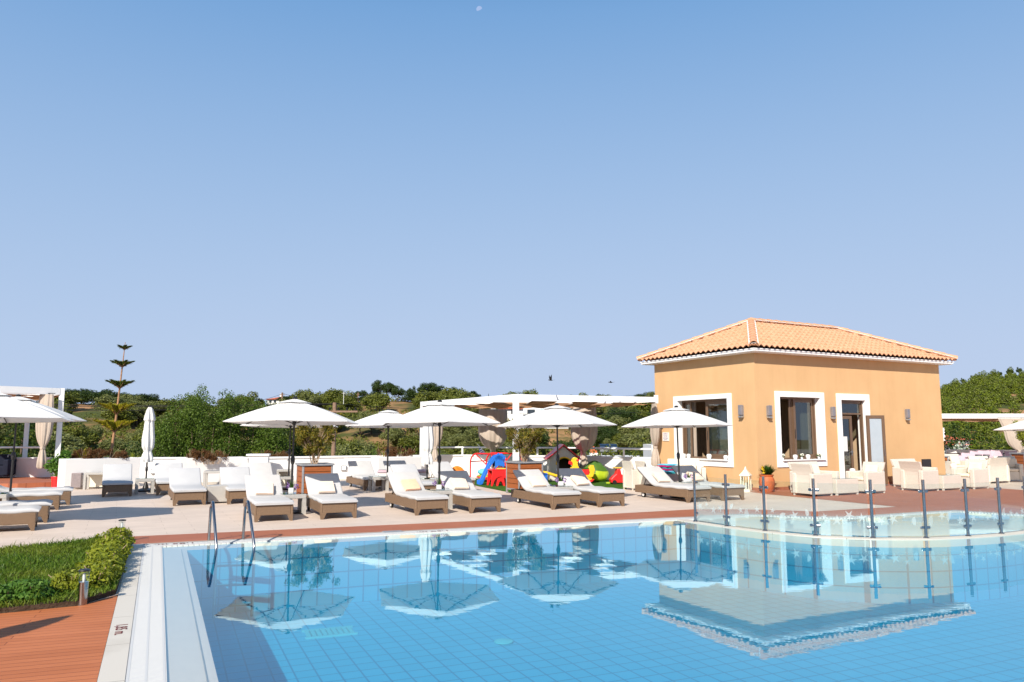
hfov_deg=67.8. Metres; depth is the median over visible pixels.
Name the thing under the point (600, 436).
round pine
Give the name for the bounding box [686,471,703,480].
folded towel
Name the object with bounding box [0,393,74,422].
parasol
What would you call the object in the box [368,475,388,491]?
side table
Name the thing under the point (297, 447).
leafy tree
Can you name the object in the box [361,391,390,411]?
scrub bush
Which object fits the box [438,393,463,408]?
scrub bush
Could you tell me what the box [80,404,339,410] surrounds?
power line
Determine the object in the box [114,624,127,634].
depth marking
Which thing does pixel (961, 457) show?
cushion
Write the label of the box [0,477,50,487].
raised deck
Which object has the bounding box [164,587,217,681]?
pool rim
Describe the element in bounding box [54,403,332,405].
power line
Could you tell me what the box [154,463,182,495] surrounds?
sun lounger
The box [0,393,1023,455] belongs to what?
hillside terrain
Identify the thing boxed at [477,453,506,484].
toddler slide
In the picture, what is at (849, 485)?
coffee table
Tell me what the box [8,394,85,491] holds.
parasol
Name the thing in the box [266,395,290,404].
hill house
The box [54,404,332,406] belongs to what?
power line
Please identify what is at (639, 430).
olive tree
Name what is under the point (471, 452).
leafy tree
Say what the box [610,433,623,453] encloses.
scrub bush
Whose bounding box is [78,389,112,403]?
round pine
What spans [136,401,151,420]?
olive tree
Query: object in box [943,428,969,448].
hill house
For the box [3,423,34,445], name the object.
scrub bush
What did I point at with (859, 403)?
transom window
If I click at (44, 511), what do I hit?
sun lounger
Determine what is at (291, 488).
potted plant
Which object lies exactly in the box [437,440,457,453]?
scrub bush
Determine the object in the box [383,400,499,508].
parasol
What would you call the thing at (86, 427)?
olive tree
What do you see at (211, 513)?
pool ladder
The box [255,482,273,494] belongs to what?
folded towel
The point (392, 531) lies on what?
drain cover
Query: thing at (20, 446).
handrail
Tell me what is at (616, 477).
ride on car
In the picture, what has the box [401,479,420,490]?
folded towel
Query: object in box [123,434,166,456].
leafy tree
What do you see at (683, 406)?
window frame
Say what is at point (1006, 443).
bright pine
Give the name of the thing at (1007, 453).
cushion
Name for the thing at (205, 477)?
wicker table
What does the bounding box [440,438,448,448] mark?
olive tree
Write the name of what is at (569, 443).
round pine
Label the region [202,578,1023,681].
pool floor
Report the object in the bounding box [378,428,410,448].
olive tree
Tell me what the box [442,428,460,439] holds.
olive tree
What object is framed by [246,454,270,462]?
wall pier
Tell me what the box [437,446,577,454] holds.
handrail
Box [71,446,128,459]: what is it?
rust shrub
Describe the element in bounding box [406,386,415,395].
round pine
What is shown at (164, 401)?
scrub bush
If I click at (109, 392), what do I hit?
round pine
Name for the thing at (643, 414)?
scrub bush
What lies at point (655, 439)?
tied curtain
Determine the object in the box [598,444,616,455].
solar water heater
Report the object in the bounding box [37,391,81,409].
scrub bush
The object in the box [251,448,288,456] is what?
rust shrub
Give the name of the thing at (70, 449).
olive tree
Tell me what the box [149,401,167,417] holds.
olive tree
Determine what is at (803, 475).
wicker armchair
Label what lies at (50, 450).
leafy tree
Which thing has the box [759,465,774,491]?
plant pot
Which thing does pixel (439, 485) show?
potted plant
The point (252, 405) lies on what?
olive tree
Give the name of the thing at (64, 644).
composite deck
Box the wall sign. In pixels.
[662,432,668,440]
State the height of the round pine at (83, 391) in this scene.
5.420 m
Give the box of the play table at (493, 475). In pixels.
[487,469,505,485]
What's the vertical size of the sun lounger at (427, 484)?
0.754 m
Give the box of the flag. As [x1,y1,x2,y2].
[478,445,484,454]
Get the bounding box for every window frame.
[682,399,727,459]
[780,397,816,459]
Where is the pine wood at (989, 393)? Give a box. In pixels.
[940,366,1023,448]
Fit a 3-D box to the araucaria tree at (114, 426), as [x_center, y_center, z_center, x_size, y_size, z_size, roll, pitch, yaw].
[-14.004,2.286,26.910,1.384,4.516,1.407,0,-7,0]
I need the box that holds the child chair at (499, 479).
[495,469,504,485]
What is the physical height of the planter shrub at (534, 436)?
1.424 m
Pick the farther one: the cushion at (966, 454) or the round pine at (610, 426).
the round pine at (610, 426)
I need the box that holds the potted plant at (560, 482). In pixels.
[555,476,566,485]
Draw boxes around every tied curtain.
[35,393,54,467]
[432,427,442,461]
[478,408,507,466]
[571,407,597,467]
[650,403,659,465]
[997,417,1023,451]
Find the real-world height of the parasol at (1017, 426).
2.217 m
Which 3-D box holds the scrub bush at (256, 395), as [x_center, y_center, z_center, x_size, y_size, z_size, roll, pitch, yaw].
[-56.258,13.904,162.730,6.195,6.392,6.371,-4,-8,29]
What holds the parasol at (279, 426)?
on the terrace paving at (88, 512)
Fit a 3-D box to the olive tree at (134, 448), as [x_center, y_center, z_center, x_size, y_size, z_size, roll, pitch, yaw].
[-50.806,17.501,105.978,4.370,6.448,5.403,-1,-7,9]
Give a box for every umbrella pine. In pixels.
[371,380,387,391]
[382,382,394,393]
[390,385,405,395]
[416,382,444,391]
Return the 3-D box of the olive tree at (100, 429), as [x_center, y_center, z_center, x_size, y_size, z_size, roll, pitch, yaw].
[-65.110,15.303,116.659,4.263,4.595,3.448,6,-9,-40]
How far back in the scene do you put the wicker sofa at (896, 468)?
23.00 m
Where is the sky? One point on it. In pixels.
(269, 198)
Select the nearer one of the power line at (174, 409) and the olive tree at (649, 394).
the power line at (174, 409)
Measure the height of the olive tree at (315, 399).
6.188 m
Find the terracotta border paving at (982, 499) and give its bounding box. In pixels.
[133,484,1023,543]
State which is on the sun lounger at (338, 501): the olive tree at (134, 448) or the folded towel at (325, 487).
the folded towel at (325, 487)
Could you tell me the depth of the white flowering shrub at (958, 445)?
43.43 m
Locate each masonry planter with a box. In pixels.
[57,457,139,488]
[176,457,247,484]
[371,456,421,474]
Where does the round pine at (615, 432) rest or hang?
on the hillside terrain at (345, 431)
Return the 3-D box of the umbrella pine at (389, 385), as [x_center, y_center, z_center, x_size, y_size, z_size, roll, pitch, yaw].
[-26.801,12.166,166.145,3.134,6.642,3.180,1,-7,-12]
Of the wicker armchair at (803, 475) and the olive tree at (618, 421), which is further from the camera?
the olive tree at (618, 421)
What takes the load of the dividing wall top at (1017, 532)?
on the pool wall at (277, 595)
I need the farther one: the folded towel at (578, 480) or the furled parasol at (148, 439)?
the furled parasol at (148, 439)
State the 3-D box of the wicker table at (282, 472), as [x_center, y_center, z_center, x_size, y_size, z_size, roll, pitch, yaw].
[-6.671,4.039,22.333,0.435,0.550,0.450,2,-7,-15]
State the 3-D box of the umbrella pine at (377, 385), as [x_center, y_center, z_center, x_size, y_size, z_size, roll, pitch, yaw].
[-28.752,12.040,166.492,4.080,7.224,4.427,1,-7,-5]
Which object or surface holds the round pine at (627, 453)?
on the hillside terrain at (345, 431)
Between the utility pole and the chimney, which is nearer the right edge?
the chimney
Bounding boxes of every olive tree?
[0,423,11,430]
[30,431,86,452]
[33,445,79,456]
[79,425,102,444]
[88,426,103,447]
[94,394,125,411]
[97,438,136,450]
[120,394,143,401]
[122,396,144,406]
[125,429,142,440]
[125,444,156,452]
[129,407,146,426]
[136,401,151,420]
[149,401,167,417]
[159,412,178,424]
[242,400,265,411]
[298,392,320,403]
[326,445,344,455]
[346,411,371,436]
[355,440,373,449]
[360,448,384,454]
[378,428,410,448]
[393,432,419,446]
[406,428,419,435]
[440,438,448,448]
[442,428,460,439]
[443,426,470,435]
[445,433,468,453]
[457,428,480,446]
[464,407,478,413]
[465,391,474,397]
[499,439,522,454]
[541,430,550,445]
[596,407,602,412]
[602,438,618,447]
[603,406,626,414]
[607,415,631,435]
[617,428,651,447]
[634,428,649,438]
[637,392,654,396]
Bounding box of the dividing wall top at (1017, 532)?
[678,519,1023,539]
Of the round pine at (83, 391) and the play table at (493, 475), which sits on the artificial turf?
the play table at (493, 475)
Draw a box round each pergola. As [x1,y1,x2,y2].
[0,386,64,456]
[420,394,657,468]
[942,414,1023,421]
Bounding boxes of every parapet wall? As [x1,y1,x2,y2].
[0,454,651,479]
[945,449,1023,455]
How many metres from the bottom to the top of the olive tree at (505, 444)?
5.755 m
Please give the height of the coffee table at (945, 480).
0.432 m
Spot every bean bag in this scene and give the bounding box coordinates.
[453,466,464,470]
[584,460,608,481]
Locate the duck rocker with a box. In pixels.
[568,457,594,481]
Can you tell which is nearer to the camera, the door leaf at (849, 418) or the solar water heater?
the door leaf at (849, 418)
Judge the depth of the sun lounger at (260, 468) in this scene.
21.86 m
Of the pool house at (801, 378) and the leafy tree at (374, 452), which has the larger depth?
the leafy tree at (374, 452)
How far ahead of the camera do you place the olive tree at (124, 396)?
156.34 m
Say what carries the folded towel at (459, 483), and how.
on the sun lounger at (472, 497)
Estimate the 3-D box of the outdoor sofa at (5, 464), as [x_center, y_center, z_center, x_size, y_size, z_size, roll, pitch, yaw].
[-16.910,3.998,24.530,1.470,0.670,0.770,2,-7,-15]
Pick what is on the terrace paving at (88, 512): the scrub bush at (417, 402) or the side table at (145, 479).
the side table at (145, 479)
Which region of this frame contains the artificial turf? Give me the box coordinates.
[475,478,626,491]
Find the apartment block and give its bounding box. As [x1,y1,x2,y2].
[507,407,567,428]
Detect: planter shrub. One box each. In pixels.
[295,413,343,463]
[504,418,545,461]
[1011,420,1023,446]
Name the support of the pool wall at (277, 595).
on the pool floor
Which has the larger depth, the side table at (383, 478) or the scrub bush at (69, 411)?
the scrub bush at (69, 411)
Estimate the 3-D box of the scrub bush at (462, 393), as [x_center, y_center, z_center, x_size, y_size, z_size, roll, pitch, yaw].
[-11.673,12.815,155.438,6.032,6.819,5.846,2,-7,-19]
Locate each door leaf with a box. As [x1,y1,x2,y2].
[842,416,853,467]
[865,415,887,484]
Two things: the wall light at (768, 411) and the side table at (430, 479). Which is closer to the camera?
the side table at (430, 479)
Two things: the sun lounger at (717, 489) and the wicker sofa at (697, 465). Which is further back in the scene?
the wicker sofa at (697, 465)
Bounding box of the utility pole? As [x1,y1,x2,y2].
[321,402,357,455]
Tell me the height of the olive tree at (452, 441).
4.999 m
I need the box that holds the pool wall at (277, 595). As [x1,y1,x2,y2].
[196,575,642,614]
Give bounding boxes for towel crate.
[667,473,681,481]
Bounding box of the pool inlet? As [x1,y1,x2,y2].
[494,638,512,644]
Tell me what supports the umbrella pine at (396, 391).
on the hillside terrain at (345, 431)
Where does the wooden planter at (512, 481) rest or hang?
on the artificial turf
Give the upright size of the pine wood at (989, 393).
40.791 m
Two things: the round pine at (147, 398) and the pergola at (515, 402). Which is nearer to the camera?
the pergola at (515, 402)
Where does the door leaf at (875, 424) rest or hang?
in the pool house at (801, 378)
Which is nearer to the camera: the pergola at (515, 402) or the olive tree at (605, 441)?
the pergola at (515, 402)
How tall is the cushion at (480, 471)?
0.240 m
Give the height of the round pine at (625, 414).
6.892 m
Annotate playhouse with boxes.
[543,444,580,480]
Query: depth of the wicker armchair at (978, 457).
25.86 m
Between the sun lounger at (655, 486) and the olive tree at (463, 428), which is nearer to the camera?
the sun lounger at (655, 486)
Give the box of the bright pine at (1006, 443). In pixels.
[998,436,1012,449]
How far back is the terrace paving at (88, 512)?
15.84 m
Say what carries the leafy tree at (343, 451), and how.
on the hillside terrain at (345, 431)
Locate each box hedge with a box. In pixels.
[0,578,55,603]
[48,570,89,592]
[70,527,135,588]
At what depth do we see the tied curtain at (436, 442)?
27.17 m
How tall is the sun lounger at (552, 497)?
0.754 m
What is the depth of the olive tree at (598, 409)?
140.56 m
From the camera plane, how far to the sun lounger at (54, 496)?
16.07 m
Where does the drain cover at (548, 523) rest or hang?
on the terracotta border paving at (982, 499)
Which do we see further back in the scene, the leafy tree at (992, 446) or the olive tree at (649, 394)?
the olive tree at (649, 394)
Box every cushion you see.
[477,468,484,474]
[958,455,964,459]
[960,452,970,459]
[969,450,979,455]
[977,450,991,457]
[990,450,1002,457]
[1004,451,1016,455]
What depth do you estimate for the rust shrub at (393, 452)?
26.67 m
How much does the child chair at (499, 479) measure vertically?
0.500 m
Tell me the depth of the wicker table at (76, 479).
21.88 m
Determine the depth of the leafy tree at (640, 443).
43.59 m
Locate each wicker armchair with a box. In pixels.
[622,461,639,489]
[635,461,648,483]
[790,463,832,495]
[846,462,885,493]
[898,461,938,490]
[951,459,988,488]
[967,456,1001,481]
[993,456,1023,481]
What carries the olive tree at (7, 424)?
on the hillside terrain at (345, 431)
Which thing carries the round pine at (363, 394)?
on the hillside terrain at (345, 431)
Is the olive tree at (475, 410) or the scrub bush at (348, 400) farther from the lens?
the scrub bush at (348, 400)
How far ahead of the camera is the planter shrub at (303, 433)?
19.01 m
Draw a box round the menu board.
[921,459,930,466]
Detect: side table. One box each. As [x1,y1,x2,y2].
[0,492,9,500]
[135,477,154,493]
[280,475,293,487]
[281,492,305,513]
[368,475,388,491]
[420,478,437,481]
[426,488,452,509]
[548,485,573,504]
[673,481,699,498]
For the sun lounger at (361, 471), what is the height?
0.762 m
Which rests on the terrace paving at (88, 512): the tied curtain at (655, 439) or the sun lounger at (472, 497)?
the sun lounger at (472, 497)
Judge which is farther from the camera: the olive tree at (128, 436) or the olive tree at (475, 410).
the olive tree at (475, 410)
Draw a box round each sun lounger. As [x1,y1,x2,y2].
[0,485,73,504]
[0,490,62,509]
[0,499,52,522]
[0,505,41,530]
[102,464,132,496]
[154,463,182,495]
[168,468,206,505]
[220,467,249,503]
[243,475,293,521]
[245,462,272,474]
[305,473,357,519]
[346,461,385,490]
[383,460,425,477]
[385,472,448,515]
[389,464,437,492]
[428,461,475,485]
[440,471,501,512]
[511,469,580,509]
[556,468,625,506]
[635,466,711,502]
[671,465,744,500]
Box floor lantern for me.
[739,466,751,491]
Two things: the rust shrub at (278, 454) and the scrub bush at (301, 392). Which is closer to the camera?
the rust shrub at (278, 454)
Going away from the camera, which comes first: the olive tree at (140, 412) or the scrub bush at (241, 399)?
the olive tree at (140, 412)
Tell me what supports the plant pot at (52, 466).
on the terrace paving at (88, 512)
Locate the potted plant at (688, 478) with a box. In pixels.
[683,472,692,481]
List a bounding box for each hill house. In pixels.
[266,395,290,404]
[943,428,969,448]
[943,432,968,452]
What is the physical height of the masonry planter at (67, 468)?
0.860 m
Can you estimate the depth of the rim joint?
6.20 m
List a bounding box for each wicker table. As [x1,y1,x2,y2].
[71,473,82,487]
[83,472,102,489]
[203,470,220,487]
[277,469,290,485]
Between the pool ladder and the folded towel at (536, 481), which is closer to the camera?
the pool ladder
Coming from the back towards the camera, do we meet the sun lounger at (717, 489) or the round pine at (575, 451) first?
the round pine at (575, 451)
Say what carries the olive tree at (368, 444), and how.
on the hillside terrain at (345, 431)
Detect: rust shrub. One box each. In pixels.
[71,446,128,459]
[186,448,229,463]
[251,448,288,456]
[376,446,415,456]
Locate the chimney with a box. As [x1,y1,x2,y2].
[589,446,597,455]
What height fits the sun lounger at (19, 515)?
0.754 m
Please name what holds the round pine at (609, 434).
on the hillside terrain at (345, 431)
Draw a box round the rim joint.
[189,589,207,681]
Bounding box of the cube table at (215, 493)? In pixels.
[206,484,227,503]
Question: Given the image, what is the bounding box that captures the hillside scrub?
[1,396,634,454]
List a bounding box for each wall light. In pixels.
[738,405,743,417]
[766,405,772,417]
[830,407,835,418]
[905,409,910,419]
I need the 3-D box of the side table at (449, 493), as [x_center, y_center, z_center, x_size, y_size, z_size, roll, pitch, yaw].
[-1.581,3.407,16.424,0.460,0.410,0.460,3,-8,-27]
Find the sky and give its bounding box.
[0,0,1023,404]
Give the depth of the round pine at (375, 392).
166.05 m
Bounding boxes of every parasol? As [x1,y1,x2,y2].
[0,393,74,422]
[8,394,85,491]
[134,405,155,491]
[223,397,358,513]
[240,424,336,489]
[345,408,422,487]
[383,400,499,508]
[421,406,433,478]
[497,403,616,484]
[622,406,732,497]
[994,420,1023,430]
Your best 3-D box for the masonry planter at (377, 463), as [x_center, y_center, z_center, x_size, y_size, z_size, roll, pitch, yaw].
[-3.948,4.357,26.028,1.641,0.790,0.612,5,-8,-34]
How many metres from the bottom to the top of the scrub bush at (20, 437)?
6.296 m
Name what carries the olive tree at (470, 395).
on the hillside terrain at (345, 431)
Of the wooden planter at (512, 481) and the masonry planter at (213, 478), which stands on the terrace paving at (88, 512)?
the masonry planter at (213, 478)
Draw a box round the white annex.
[643,442,652,456]
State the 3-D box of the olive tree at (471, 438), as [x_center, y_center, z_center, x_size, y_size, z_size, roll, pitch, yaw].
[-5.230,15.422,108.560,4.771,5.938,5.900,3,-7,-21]
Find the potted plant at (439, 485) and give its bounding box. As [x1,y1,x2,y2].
[433,477,445,489]
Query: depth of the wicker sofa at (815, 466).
20.87 m
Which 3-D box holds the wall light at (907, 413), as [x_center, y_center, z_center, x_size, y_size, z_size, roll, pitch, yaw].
[12.734,2.372,24.532,0.130,0.360,0.120,4,-8,-28]
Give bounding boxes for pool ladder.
[207,500,255,617]
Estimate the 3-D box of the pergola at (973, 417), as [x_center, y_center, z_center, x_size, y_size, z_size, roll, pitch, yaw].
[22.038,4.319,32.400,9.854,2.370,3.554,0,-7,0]
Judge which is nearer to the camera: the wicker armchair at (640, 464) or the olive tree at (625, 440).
the wicker armchair at (640, 464)
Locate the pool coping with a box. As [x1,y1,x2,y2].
[97,510,1013,681]
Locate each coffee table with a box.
[832,477,858,495]
[938,473,961,490]
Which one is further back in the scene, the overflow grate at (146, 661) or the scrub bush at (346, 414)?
the scrub bush at (346, 414)
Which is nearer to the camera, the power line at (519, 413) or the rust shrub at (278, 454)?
the rust shrub at (278, 454)
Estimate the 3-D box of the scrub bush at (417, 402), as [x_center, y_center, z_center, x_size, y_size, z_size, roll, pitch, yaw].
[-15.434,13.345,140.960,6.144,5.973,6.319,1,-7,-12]
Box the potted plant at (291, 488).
[285,481,298,492]
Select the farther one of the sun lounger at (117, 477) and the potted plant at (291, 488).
the sun lounger at (117, 477)
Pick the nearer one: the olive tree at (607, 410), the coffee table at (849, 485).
the coffee table at (849, 485)
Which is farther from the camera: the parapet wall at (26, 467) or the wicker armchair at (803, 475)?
the parapet wall at (26, 467)
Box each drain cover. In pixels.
[382,530,403,532]
[539,523,557,524]
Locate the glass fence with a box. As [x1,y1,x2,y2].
[693,472,1023,537]
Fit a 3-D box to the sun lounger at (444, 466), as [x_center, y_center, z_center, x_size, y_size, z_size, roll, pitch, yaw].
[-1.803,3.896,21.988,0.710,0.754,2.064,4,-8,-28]
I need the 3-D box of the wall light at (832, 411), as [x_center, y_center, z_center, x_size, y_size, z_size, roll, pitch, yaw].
[9.640,2.156,22.887,0.130,0.360,0.120,4,-8,-28]
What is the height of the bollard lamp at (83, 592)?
0.335 m
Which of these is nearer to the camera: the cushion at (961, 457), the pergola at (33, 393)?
the pergola at (33, 393)
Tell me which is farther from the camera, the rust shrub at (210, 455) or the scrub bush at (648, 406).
the scrub bush at (648, 406)
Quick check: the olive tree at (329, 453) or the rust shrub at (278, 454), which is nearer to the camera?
the rust shrub at (278, 454)
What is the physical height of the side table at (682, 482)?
0.410 m
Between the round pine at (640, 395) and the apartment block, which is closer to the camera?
the apartment block
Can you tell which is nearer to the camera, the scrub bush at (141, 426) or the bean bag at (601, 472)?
the bean bag at (601, 472)
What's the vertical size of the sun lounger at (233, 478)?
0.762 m
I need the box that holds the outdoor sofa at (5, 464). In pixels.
[0,454,16,475]
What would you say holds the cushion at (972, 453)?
on the rattan daybed
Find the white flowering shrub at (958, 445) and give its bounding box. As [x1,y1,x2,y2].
[953,442,965,448]
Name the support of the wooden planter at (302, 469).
on the terrace paving at (88, 512)
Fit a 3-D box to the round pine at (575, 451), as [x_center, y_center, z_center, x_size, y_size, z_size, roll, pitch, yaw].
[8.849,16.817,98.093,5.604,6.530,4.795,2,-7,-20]
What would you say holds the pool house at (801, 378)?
on the terrace paving at (88, 512)
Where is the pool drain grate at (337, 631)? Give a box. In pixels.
[302,625,357,638]
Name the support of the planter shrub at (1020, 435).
in the wooden planter at (1019, 457)
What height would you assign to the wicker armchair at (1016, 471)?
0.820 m
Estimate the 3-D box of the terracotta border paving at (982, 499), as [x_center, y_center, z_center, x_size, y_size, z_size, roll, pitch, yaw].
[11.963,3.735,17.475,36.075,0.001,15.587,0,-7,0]
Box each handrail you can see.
[0,446,39,447]
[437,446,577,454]
[590,447,652,456]
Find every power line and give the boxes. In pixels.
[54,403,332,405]
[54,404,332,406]
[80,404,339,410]
[345,404,641,413]
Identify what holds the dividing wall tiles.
attached to the pool wall at (277, 595)
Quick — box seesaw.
[543,471,560,484]
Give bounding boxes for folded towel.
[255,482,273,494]
[316,481,335,492]
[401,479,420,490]
[450,478,468,488]
[528,476,545,486]
[571,475,588,485]
[652,473,669,481]
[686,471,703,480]
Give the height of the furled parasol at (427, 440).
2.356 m
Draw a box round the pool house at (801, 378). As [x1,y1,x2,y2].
[636,317,957,490]
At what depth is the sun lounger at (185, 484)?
18.13 m
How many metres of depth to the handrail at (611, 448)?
25.93 m
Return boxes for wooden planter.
[295,462,334,494]
[504,460,544,492]
[1009,452,1023,466]
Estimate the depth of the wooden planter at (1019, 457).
28.50 m
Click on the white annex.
(647, 453)
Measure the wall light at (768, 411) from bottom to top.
0.360 m
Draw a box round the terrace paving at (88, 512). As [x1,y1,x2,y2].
[0,477,1022,679]
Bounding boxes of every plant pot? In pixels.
[43,450,71,486]
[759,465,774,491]
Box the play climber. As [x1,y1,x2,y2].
[470,452,522,479]
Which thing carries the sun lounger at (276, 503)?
on the terrace paving at (88, 512)
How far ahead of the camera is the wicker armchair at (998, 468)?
24.49 m
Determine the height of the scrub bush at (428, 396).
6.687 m
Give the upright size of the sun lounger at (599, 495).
0.762 m
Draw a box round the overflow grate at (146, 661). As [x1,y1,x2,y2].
[125,510,1023,681]
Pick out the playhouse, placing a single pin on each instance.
(566, 454)
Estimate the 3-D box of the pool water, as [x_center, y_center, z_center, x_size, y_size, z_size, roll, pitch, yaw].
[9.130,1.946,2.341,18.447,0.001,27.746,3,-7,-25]
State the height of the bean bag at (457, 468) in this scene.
0.555 m
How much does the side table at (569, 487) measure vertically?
0.410 m
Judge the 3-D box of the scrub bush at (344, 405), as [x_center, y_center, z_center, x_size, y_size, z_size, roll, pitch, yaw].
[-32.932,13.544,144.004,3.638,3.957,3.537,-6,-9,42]
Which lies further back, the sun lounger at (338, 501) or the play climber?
the play climber
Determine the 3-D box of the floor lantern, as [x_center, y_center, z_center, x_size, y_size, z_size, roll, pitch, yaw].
[6.455,3.814,21.036,0.285,0.690,0.285,-4,-8,32]
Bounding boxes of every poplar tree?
[139,394,201,456]
[164,383,245,456]
[217,393,292,456]
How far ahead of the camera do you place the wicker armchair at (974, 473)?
22.19 m
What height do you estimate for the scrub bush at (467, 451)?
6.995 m
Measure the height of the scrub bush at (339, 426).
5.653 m
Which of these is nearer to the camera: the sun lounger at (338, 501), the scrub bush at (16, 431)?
the sun lounger at (338, 501)
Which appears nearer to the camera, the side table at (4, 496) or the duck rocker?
the side table at (4, 496)
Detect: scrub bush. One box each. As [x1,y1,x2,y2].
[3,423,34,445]
[6,423,36,445]
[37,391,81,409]
[38,400,73,422]
[62,422,101,446]
[101,402,137,427]
[131,429,161,445]
[135,418,161,431]
[156,397,184,415]
[234,396,251,403]
[238,391,264,404]
[289,388,313,398]
[299,391,323,406]
[318,394,331,408]
[321,387,356,405]
[326,395,359,408]
[327,439,363,455]
[331,402,348,412]
[336,414,344,428]
[337,410,352,417]
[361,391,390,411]
[391,434,419,452]
[411,389,445,406]
[413,397,425,410]
[430,387,450,397]
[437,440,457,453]
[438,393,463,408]
[445,387,468,397]
[456,442,503,454]
[513,389,539,394]
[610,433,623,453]
[626,407,649,419]
[631,402,653,411]
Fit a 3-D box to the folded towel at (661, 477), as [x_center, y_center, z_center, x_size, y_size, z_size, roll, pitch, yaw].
[3.747,3.422,19.121,0.362,0.234,0.305,3,-8,-25]
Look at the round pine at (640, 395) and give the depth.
165.02 m
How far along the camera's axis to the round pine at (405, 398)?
164.62 m
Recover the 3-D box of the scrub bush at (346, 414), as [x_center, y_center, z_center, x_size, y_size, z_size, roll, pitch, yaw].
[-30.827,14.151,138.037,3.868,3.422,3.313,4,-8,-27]
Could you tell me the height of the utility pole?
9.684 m
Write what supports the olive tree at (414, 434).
on the hillside terrain at (345, 431)
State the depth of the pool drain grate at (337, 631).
9.84 m
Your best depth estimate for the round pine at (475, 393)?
165.40 m
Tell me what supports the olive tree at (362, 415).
on the hillside terrain at (345, 431)
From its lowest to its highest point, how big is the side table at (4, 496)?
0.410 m
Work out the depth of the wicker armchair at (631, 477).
21.64 m
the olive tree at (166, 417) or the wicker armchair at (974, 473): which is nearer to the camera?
the wicker armchair at (974, 473)
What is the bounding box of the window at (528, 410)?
[527,409,534,412]
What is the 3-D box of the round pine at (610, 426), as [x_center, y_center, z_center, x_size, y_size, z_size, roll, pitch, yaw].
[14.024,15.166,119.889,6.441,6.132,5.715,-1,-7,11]
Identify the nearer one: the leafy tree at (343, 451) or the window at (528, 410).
the leafy tree at (343, 451)
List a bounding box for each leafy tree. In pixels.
[0,423,64,456]
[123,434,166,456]
[237,427,325,456]
[314,432,376,455]
[339,444,451,455]
[431,443,552,454]
[577,436,650,456]
[944,422,1014,453]
[968,432,1023,449]
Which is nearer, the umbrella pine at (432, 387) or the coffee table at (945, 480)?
the coffee table at (945, 480)
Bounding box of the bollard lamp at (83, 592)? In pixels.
[78,568,90,605]
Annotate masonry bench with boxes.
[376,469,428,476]
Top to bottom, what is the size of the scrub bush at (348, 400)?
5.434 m
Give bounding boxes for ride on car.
[609,467,622,483]
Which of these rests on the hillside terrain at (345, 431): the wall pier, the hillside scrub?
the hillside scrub
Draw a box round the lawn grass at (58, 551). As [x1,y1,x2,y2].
[0,531,132,607]
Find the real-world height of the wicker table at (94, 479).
0.480 m
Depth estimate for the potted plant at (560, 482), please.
17.56 m
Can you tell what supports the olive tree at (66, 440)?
on the hillside terrain at (345, 431)
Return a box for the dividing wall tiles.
[708,579,974,603]
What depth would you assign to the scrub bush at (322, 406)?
152.42 m
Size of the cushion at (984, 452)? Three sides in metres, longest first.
0.635 x 0.584 x 0.170 m
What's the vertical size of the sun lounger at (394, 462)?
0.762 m
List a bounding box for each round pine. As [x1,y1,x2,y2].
[65,388,81,402]
[71,388,92,403]
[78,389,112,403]
[98,389,129,396]
[133,393,161,402]
[275,395,292,400]
[354,390,367,402]
[369,389,381,394]
[401,391,423,401]
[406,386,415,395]
[468,391,480,396]
[537,434,549,454]
[554,438,574,449]
[571,449,598,454]
[594,426,613,446]
[594,428,608,443]
[596,426,619,450]
[600,418,617,431]
[601,407,642,429]
[620,445,642,454]
[634,392,653,396]
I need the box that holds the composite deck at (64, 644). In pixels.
[0,595,117,681]
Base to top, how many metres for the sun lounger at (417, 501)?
0.754 m
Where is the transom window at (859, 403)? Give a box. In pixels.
[841,402,860,414]
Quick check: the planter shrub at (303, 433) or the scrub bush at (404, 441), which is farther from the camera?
the scrub bush at (404, 441)
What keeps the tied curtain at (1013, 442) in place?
hanging from the pergola at (973, 417)
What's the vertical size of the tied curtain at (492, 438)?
2.135 m
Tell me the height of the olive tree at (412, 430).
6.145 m
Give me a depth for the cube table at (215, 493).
17.66 m
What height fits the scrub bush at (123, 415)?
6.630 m
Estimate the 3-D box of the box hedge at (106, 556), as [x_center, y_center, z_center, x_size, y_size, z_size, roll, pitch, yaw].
[-4.979,2.604,9.354,0.573,0.335,3.643,3,-7,-24]
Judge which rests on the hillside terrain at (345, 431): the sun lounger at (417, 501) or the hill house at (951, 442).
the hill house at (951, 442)
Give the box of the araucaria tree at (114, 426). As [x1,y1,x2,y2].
[93,342,136,455]
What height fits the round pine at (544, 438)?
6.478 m
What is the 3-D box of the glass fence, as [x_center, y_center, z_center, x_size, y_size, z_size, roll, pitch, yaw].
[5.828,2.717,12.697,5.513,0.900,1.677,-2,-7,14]
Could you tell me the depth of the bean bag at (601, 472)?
25.12 m
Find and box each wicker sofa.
[668,459,705,478]
[787,461,839,492]
[890,458,937,486]
[944,454,964,473]
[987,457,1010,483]
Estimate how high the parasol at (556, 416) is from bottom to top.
2.314 m

